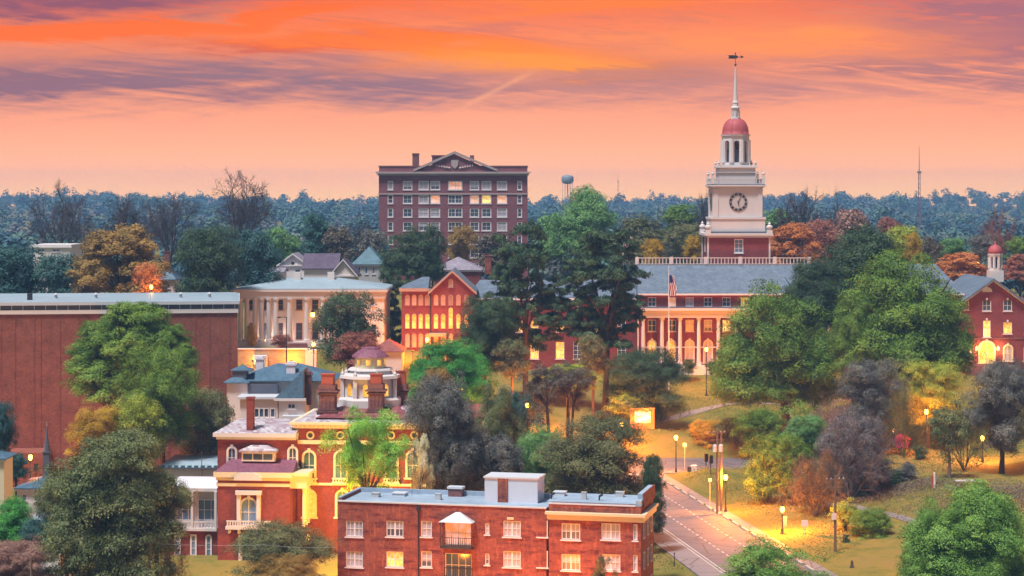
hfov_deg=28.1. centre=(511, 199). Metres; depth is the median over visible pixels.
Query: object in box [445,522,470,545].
window
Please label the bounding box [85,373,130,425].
leafy tree
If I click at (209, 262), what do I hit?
leafy tree
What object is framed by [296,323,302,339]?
window
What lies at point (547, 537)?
window
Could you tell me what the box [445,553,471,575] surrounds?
window
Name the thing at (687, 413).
footpath
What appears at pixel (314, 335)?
window
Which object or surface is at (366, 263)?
teal roofed house
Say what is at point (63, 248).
white block
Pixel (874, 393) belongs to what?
tree
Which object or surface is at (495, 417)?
leafy tree
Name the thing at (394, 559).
window
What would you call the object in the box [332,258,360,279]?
peach gabled house
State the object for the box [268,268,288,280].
peach annex
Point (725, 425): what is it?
shrub
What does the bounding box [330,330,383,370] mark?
autumn tree
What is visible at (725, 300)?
window
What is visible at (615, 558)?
window
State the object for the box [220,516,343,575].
leafy tree
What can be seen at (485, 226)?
window
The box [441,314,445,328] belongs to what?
window
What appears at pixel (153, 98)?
sky
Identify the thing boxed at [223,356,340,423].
slate roofed house
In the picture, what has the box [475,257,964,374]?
college building
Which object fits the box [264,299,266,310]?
window
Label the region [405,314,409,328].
window
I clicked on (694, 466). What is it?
utility cabinet
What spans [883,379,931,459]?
bare shrub
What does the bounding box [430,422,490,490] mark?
leafy tree
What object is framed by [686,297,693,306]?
window
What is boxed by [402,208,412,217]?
window
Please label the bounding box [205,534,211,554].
window
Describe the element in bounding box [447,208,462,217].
window
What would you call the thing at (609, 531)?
window
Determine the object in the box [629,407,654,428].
lit sign
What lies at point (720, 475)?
utility pole
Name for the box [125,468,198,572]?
leafy tree
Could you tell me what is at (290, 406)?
window
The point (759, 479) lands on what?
leafy tree
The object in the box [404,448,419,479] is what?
window
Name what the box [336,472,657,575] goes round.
apartment building
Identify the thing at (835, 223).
bare tree
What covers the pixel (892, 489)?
ground cover
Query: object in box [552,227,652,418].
pine tree
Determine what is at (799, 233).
autumn tree
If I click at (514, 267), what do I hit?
pine tree
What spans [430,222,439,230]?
window
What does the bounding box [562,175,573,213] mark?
water tower
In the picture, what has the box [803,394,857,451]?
bare shrub
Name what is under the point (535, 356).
window
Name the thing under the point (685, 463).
cross road
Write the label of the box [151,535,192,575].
bare shrub
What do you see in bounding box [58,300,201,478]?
leafy tree
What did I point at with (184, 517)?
window
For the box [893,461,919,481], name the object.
shrub
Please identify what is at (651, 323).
window
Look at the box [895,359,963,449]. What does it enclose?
leafy tree
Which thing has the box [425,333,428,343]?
window
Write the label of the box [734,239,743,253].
window
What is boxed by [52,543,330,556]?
overhead wire
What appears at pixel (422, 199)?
window
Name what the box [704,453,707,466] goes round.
traffic signal
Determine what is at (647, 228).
leafy tree
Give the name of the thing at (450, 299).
window
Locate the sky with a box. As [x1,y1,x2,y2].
[0,0,1023,207]
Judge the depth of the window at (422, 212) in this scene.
492.10 m
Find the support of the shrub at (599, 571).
on the ground at (873, 557)
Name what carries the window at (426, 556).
in the apartment building at (511, 524)
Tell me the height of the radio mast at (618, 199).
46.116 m
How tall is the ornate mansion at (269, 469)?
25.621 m
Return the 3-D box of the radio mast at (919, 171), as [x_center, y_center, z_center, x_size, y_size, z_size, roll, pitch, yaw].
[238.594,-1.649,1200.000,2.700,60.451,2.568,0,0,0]
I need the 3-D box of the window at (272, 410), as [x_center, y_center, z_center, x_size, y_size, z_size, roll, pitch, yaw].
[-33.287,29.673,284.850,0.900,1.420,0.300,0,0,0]
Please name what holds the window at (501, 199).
in the brick hotel
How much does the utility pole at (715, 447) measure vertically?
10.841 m
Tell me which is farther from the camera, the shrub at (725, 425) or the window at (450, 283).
the window at (450, 283)
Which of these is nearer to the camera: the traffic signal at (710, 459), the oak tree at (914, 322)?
the traffic signal at (710, 459)
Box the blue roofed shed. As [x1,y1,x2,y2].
[160,251,181,292]
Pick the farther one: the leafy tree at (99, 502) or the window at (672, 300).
the window at (672, 300)
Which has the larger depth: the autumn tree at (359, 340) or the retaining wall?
the retaining wall
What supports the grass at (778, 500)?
on the ground at (873, 557)
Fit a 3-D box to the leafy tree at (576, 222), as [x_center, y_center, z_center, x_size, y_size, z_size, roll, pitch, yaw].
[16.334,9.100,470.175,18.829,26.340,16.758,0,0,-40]
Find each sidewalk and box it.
[654,530,722,575]
[660,473,837,575]
[661,470,686,473]
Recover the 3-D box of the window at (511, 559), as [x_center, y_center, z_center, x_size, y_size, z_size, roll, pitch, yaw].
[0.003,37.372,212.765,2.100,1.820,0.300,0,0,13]
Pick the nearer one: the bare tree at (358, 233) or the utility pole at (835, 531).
the utility pole at (835, 531)
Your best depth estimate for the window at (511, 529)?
212.84 m
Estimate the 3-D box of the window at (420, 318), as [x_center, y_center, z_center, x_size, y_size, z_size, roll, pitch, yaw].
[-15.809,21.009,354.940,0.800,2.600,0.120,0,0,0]
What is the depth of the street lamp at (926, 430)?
291.93 m
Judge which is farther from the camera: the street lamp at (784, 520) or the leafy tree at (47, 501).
the street lamp at (784, 520)
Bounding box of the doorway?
[977,339,995,363]
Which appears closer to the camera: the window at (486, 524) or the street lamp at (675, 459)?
the window at (486, 524)
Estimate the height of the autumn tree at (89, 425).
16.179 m
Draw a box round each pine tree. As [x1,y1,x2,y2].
[377,224,440,283]
[378,266,405,343]
[422,220,449,286]
[482,218,570,404]
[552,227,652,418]
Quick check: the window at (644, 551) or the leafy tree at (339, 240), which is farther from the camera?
the leafy tree at (339, 240)
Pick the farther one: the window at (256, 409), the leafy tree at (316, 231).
the leafy tree at (316, 231)
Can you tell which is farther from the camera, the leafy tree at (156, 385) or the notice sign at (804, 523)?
the leafy tree at (156, 385)
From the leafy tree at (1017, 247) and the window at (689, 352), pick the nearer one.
the window at (689, 352)
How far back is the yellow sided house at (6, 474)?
227.12 m
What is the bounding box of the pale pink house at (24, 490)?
[13,476,53,516]
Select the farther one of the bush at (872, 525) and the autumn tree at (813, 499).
the autumn tree at (813, 499)
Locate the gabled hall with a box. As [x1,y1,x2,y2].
[399,267,477,359]
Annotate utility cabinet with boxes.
[687,465,696,471]
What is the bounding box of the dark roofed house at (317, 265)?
[302,253,341,277]
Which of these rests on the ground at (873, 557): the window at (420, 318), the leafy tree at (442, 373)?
the leafy tree at (442, 373)
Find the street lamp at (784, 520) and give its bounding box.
[780,504,786,533]
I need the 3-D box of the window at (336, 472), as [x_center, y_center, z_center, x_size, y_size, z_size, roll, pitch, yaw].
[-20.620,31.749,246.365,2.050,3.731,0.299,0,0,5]
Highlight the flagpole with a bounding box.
[668,266,676,391]
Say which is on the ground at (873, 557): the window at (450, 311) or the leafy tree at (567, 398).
the leafy tree at (567, 398)
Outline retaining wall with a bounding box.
[238,348,316,368]
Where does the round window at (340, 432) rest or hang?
in the ornate mansion at (269, 469)
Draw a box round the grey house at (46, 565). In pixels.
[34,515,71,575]
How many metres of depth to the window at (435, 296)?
354.10 m
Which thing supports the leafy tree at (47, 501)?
on the ground at (873, 557)
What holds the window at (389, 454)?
in the ornate mansion at (269, 469)
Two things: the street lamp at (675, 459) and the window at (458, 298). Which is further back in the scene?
the window at (458, 298)
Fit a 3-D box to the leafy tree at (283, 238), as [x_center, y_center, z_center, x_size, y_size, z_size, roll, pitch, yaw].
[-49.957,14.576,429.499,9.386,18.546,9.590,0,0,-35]
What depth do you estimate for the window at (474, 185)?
492.10 m
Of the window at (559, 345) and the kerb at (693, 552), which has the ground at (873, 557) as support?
the kerb at (693, 552)
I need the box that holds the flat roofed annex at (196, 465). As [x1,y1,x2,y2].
[159,451,217,477]
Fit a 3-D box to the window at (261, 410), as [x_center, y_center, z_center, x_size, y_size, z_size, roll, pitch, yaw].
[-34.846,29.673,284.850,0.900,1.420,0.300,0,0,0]
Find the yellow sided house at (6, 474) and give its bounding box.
[0,451,16,542]
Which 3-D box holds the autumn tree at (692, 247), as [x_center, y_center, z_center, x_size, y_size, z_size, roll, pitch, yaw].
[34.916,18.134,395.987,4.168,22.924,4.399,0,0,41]
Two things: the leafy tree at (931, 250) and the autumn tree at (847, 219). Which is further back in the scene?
the autumn tree at (847, 219)
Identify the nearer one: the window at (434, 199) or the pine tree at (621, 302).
the pine tree at (621, 302)
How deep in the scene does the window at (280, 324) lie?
357.14 m
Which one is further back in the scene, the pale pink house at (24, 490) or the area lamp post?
the area lamp post
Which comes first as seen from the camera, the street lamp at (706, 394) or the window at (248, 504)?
the window at (248, 504)
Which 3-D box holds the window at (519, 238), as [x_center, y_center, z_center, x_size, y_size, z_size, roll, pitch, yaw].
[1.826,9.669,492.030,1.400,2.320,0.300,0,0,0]
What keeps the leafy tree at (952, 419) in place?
on the ground at (873, 557)
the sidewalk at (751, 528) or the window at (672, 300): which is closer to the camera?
the sidewalk at (751, 528)
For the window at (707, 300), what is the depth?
366.15 m
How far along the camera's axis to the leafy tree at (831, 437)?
263.05 m
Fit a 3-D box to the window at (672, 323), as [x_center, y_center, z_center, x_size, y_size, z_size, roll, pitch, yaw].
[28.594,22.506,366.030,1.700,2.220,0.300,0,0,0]
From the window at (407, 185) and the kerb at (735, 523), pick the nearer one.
the kerb at (735, 523)
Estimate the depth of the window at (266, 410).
284.88 m
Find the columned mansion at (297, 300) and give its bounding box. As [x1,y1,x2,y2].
[233,272,393,347]
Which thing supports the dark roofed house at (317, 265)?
on the ground at (873, 557)
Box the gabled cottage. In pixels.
[276,252,303,277]
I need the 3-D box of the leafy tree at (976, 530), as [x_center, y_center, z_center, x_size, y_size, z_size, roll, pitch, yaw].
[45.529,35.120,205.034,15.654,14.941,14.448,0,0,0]
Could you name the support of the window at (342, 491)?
in the ornate mansion at (269, 469)
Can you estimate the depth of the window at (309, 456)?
246.78 m
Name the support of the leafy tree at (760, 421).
on the ground at (873, 557)
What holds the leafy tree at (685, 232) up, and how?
on the ground at (873, 557)
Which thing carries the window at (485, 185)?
in the brick hotel
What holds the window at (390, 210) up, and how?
in the brick hotel
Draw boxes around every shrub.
[0,492,34,547]
[0,535,62,575]
[18,516,59,564]
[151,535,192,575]
[245,323,257,347]
[247,553,322,575]
[271,334,292,347]
[592,554,619,575]
[604,387,653,416]
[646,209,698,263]
[682,359,698,373]
[686,419,727,448]
[705,361,717,374]
[714,415,748,449]
[716,533,830,575]
[770,447,851,519]
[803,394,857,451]
[840,534,850,542]
[843,471,879,497]
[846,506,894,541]
[873,453,902,485]
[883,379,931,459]
[893,435,909,448]
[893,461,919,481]
[911,444,927,459]
[925,387,992,470]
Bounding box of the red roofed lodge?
[377,339,406,372]
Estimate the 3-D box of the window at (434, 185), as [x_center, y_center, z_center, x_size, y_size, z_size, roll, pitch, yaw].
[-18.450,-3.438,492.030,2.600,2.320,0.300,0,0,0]
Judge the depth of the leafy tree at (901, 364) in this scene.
298.49 m
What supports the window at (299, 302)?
in the columned mansion at (297, 300)
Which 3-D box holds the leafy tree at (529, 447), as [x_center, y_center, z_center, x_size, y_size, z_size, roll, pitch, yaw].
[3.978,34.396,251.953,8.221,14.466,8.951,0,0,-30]
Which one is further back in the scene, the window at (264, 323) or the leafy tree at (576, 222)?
the leafy tree at (576, 222)
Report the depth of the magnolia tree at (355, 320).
328.80 m
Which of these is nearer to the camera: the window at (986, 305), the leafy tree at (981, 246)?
the window at (986, 305)
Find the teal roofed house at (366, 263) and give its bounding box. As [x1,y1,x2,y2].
[352,246,384,282]
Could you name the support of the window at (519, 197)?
in the brick hotel
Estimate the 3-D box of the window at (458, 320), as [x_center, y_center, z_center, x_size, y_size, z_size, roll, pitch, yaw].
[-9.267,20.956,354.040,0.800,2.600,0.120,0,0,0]
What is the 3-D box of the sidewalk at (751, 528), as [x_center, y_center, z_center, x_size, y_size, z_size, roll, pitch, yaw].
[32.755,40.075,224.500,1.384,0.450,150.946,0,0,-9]
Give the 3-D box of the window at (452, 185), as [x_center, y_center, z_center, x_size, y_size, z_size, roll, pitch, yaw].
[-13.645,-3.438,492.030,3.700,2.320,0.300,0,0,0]
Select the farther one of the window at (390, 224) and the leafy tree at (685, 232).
the window at (390, 224)
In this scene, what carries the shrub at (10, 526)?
on the ground at (873, 557)
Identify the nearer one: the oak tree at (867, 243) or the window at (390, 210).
the oak tree at (867, 243)
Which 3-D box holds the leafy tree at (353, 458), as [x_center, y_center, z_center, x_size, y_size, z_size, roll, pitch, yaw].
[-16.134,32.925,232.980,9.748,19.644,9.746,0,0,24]
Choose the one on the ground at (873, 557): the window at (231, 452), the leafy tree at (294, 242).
the leafy tree at (294, 242)
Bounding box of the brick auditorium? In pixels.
[0,283,239,486]
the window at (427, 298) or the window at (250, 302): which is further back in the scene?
the window at (250, 302)
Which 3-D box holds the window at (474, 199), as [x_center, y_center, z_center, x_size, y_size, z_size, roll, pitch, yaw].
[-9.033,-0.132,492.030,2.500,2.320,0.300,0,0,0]
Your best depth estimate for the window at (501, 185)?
492.10 m
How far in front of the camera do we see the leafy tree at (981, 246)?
413.99 m
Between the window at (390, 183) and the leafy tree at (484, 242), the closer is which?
the leafy tree at (484, 242)
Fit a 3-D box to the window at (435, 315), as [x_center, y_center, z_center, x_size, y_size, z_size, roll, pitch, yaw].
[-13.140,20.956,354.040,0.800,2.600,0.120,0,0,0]
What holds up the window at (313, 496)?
in the ornate mansion at (269, 469)
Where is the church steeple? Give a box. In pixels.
[42,426,50,475]
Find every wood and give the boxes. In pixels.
[0,186,1023,230]
[0,203,1023,262]
[0,227,1023,297]
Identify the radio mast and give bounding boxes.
[617,181,618,222]
[917,157,921,226]
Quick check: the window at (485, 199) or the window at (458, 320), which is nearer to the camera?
the window at (458, 320)
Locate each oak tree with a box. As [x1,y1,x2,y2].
[704,278,844,431]
[781,251,854,425]
[821,220,901,392]
[825,245,988,448]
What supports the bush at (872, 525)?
on the ground at (873, 557)
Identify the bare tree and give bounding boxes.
[26,179,97,258]
[99,193,163,289]
[144,192,200,266]
[210,167,277,286]
[344,213,372,258]
[694,190,707,241]
[774,188,823,262]
[816,186,847,258]
[977,206,1017,282]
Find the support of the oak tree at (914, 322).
on the ground at (873, 557)
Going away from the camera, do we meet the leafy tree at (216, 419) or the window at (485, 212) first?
the leafy tree at (216, 419)
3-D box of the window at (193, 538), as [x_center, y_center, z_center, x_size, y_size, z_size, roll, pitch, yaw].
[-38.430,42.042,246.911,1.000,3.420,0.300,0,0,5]
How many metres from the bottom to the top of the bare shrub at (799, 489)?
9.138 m
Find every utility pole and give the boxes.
[30,557,32,575]
[148,542,150,575]
[709,429,725,513]
[720,433,721,510]
[826,475,844,550]
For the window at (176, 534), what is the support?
in the ornate mansion at (269, 469)
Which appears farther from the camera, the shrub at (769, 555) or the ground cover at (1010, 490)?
the ground cover at (1010, 490)
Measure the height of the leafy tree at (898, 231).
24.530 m
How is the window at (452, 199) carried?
in the brick hotel
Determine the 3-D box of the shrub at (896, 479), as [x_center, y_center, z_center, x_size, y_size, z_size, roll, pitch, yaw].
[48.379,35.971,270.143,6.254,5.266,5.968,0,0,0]
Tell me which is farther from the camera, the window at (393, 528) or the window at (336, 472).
the window at (336, 472)
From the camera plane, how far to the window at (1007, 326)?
363.12 m
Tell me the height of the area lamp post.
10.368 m
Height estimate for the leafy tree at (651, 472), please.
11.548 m
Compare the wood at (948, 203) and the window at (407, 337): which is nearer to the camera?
the window at (407, 337)
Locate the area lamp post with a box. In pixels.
[277,317,286,362]
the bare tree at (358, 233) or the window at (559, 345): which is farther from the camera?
the bare tree at (358, 233)
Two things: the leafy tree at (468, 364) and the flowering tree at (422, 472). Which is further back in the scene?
the leafy tree at (468, 364)
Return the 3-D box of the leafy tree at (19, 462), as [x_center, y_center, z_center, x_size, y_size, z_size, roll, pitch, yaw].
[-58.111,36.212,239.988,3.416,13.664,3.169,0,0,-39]
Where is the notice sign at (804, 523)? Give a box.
[802,520,807,534]
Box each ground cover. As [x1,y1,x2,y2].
[775,475,989,508]
[829,474,1023,534]
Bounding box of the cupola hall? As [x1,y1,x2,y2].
[953,241,1023,375]
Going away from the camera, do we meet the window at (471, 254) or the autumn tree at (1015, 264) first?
the autumn tree at (1015, 264)
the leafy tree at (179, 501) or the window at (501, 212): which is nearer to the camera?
the leafy tree at (179, 501)
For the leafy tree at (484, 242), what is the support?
on the ground at (873, 557)
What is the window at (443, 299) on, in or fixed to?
in the gabled hall
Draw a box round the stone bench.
[955,480,974,485]
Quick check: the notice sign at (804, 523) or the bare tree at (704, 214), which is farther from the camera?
the bare tree at (704, 214)
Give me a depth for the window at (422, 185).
492.10 m
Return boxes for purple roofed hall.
[434,255,491,285]
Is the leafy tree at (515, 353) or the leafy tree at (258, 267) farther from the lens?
the leafy tree at (258, 267)
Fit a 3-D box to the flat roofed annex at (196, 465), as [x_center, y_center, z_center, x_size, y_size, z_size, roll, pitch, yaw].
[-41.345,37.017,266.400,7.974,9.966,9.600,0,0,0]
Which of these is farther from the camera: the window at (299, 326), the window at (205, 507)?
the window at (299, 326)
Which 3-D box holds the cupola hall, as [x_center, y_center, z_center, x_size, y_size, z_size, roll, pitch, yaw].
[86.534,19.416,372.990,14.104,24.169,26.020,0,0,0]
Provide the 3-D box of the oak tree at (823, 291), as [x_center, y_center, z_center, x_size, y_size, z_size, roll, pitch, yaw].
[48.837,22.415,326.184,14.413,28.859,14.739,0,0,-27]
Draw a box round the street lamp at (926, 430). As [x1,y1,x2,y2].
[925,408,927,453]
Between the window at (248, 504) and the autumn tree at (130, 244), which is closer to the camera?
the window at (248, 504)
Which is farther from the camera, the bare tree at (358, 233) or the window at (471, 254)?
the window at (471, 254)
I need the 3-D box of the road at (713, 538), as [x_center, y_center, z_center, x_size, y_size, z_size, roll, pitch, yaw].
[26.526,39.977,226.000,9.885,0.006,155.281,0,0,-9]
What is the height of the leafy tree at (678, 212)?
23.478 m
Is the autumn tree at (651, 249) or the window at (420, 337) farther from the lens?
the autumn tree at (651, 249)
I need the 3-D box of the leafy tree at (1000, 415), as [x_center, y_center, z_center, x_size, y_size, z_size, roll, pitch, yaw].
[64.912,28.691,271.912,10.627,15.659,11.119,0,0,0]
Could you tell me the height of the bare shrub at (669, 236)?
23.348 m
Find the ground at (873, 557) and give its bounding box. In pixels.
[3,205,1023,575]
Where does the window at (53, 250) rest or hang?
in the white block
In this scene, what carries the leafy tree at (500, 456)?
on the ground at (873, 557)
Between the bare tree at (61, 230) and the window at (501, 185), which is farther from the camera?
the window at (501, 185)
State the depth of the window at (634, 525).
209.24 m
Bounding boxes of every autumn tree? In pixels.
[63,404,132,465]
[64,222,172,292]
[130,260,164,292]
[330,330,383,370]
[443,223,478,261]
[639,238,665,263]
[682,235,701,263]
[770,221,821,263]
[793,458,838,514]
[799,216,841,263]
[831,208,870,248]
[877,217,901,238]
[902,232,922,263]
[936,251,987,280]
[1002,254,1023,296]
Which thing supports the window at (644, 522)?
in the apartment building at (511, 524)
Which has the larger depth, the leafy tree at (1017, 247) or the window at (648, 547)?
the leafy tree at (1017, 247)
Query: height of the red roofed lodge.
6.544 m
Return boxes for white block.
[32,243,82,292]
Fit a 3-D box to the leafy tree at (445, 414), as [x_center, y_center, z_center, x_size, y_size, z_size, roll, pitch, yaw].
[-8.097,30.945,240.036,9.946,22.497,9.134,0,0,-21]
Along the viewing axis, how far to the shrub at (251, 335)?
350.67 m
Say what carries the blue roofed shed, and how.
on the ground at (873, 557)
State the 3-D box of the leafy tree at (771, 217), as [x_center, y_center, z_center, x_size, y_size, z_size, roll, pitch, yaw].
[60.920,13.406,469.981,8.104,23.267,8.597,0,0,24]
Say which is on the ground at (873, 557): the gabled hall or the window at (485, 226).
the gabled hall
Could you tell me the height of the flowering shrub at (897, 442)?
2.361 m
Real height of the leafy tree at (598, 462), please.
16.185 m
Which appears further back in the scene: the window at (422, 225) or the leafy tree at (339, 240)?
the window at (422, 225)
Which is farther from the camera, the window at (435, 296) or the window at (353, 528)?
the window at (435, 296)
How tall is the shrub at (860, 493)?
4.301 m
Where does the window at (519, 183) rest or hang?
in the brick hotel
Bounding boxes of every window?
[51,249,60,252]
[174,534,180,554]
[177,504,190,520]
[190,534,196,554]
[198,499,217,520]
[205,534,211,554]
[226,444,236,461]
[241,495,256,525]
[249,299,252,310]
[255,408,258,417]
[259,408,263,417]
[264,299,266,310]
[264,323,265,339]
[264,408,268,417]
[270,408,275,418]
[278,299,283,310]
[279,323,282,336]
[287,404,295,409]
[287,444,298,467]
[295,299,302,310]
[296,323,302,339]
[301,487,317,518]
[302,448,317,479]
[306,431,313,438]
[311,299,318,310]
[312,323,318,339]
[332,448,347,479]
[334,487,347,518]
[336,431,343,438]
[345,521,363,538]
[345,551,363,568]
[385,454,399,479]
[385,521,403,538]
[385,551,403,568]
[387,181,393,190]
[387,208,393,217]
[388,195,392,203]
[388,222,392,230]
[388,431,394,438]
[402,181,412,190]
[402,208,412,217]
[403,195,411,203]
[403,222,411,230]
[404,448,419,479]
[405,295,409,305]
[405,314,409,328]
[405,333,409,346]
[410,431,416,438]
[412,295,415,305]
[412,314,415,328]
[412,334,415,346]
[418,181,428,190]
[418,195,428,203]
[418,208,428,217]
[418,222,428,230]
[418,295,422,305]
[418,314,422,328]
[418,334,422,346]
[420,521,432,537]
[420,551,432,568]
[425,295,429,305]
[425,314,429,328]
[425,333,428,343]
[430,181,440,190]
[430,195,439,203]
[430,208,440,217]
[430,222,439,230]
[434,295,437,305]
[434,314,437,328]
[441,295,445,305]
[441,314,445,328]
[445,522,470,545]
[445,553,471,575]
[447,181,462,190]
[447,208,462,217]
[448,195,461,203]
[448,222,461,230]
[448,279,453,287]
[448,295,452,305]
[448,307,452,328]
[456,295,460,305]
[456,314,460,328]
[469,181,479,190]
[469,208,479,217]
[469,250,478,258]
[470,195,478,203]
[470,222,478,230]
[481,181,491,190]
[481,195,490,203]
[481,208,491,217]
[481,222,490,230]
[484,523,489,535]
[484,554,489,565]
[496,181,507,190]
[496,208,507,217]
[497,195,506,203]
[497,222,506,230]
[502,521,521,538]
[502,551,521,568]
[517,181,522,190]
[517,195,521,203]
[517,208,522,217]
[517,236,521,242]
[530,346,538,359]
[536,520,548,538]
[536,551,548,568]
[555,342,564,359]
[560,523,580,541]
[560,554,580,571]
[573,342,581,359]
[600,523,620,541]
[601,554,620,571]
[617,342,625,357]
[632,524,638,541]
[632,555,638,572]
[643,522,644,539]
[643,551,644,569]
[647,320,656,331]
[647,338,656,363]
[647,518,648,535]
[647,547,648,565]
[648,297,655,306]
[666,338,676,362]
[667,320,676,331]
[669,297,675,306]
[685,320,693,331]
[685,338,694,362]
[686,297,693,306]
[702,338,712,363]
[703,320,712,331]
[704,297,711,306]
[722,297,729,306]
[722,320,730,331]
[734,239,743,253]
[982,298,991,311]
[982,318,990,337]
[1002,343,1012,361]
[1003,298,1012,311]
[1003,320,1012,334]
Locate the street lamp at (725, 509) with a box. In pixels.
[724,473,726,511]
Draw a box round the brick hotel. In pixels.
[376,151,530,280]
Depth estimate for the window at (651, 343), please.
365.97 m
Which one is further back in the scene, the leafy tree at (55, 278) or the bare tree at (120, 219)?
the bare tree at (120, 219)
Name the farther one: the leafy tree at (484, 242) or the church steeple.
the leafy tree at (484, 242)
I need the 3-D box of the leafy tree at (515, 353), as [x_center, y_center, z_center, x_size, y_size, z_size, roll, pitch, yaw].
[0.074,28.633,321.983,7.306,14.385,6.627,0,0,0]
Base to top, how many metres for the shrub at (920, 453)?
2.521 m
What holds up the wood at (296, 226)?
on the ground at (873, 557)
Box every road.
[612,471,815,575]
[628,458,756,470]
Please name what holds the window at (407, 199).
in the brick hotel
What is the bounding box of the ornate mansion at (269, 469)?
[170,346,430,560]
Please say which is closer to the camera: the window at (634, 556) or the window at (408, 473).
the window at (634, 556)
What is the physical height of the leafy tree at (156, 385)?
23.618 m
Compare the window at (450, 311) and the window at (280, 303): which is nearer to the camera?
the window at (450, 311)
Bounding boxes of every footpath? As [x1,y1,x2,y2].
[613,399,850,422]
[819,502,914,522]
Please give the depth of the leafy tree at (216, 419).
270.45 m
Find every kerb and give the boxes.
[661,478,819,573]
[662,530,724,574]
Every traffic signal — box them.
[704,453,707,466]
[709,455,712,473]
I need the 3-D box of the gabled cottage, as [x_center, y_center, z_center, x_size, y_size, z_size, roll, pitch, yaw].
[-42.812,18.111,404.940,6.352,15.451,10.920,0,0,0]
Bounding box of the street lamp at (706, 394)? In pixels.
[705,346,707,395]
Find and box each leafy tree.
[0,240,51,293]
[0,400,19,451]
[13,451,31,497]
[27,466,85,575]
[29,252,83,292]
[30,426,190,575]
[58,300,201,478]
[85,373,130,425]
[108,341,209,464]
[109,390,168,514]
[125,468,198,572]
[169,223,248,292]
[178,385,235,455]
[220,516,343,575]
[226,226,284,306]
[262,225,291,267]
[278,234,305,258]
[297,213,335,254]
[317,405,416,490]
[321,225,358,259]
[356,229,388,257]
[400,369,487,489]
[403,332,501,404]
[420,366,454,401]
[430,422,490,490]
[465,431,528,490]
[470,381,528,465]
[471,232,519,269]
[485,384,547,472]
[490,337,534,392]
[511,360,572,432]
[515,423,565,492]
[530,408,664,497]
[531,212,566,277]
[537,363,599,438]
[541,182,619,266]
[557,359,598,441]
[574,332,614,414]
[598,345,691,425]
[609,212,671,267]
[640,453,669,553]
[658,221,701,263]
[660,203,701,258]
[728,405,787,457]
[738,428,800,502]
[763,208,792,259]
[766,434,816,505]
[779,413,835,460]
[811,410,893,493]
[828,497,860,531]
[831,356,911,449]
[876,354,924,448]
[883,224,924,262]
[893,477,1023,575]
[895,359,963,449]
[920,236,944,264]
[925,397,969,476]
[935,237,970,280]
[960,357,1023,473]
[967,234,997,275]
[1002,235,1023,283]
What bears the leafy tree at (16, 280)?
on the ground at (873, 557)
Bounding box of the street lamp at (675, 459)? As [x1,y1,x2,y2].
[675,434,676,471]
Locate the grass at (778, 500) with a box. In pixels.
[596,371,1022,569]
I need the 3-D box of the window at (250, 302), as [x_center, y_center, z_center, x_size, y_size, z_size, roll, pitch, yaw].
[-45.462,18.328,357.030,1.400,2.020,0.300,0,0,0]
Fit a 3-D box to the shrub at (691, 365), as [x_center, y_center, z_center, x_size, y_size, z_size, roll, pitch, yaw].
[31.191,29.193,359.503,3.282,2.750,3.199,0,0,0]
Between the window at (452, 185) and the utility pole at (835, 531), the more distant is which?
the window at (452, 185)
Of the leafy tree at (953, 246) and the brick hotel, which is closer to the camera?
the leafy tree at (953, 246)
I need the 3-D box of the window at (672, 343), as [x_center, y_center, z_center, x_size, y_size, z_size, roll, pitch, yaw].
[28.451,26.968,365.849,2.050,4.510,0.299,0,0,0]
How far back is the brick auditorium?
297.05 m
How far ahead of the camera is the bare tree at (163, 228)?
459.10 m
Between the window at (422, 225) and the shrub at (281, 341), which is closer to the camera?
the shrub at (281, 341)
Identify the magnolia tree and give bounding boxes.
[306,288,393,372]
[447,294,518,381]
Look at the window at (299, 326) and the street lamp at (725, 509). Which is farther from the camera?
the window at (299, 326)
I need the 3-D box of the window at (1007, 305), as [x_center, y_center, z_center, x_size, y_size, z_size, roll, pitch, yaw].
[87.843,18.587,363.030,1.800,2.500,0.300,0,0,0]
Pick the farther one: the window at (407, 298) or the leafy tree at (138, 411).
the window at (407, 298)
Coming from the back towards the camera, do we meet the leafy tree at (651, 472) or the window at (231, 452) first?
the window at (231, 452)
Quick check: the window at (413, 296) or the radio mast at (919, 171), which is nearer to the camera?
the window at (413, 296)
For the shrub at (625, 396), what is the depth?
324.13 m
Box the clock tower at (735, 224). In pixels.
[699,52,772,263]
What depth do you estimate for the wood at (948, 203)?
1934.43 m
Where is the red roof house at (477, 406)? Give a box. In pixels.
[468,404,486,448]
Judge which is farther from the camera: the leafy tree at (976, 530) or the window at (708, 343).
the window at (708, 343)
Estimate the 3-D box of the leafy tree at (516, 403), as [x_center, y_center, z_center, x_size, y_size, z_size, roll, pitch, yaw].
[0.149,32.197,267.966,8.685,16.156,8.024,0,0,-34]
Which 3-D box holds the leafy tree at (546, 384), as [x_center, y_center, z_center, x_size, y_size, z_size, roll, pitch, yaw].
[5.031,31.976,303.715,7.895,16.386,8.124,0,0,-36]
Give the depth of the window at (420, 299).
354.97 m
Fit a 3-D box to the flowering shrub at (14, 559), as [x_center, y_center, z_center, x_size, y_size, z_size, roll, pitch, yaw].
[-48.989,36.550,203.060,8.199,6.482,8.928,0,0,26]
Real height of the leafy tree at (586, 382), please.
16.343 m
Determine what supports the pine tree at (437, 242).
on the ground at (873, 557)
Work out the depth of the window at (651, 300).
366.15 m
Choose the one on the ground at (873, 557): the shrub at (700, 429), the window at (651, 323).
the shrub at (700, 429)
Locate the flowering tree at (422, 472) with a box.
[406,433,435,488]
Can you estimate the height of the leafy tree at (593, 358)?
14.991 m
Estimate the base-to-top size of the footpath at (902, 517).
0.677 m

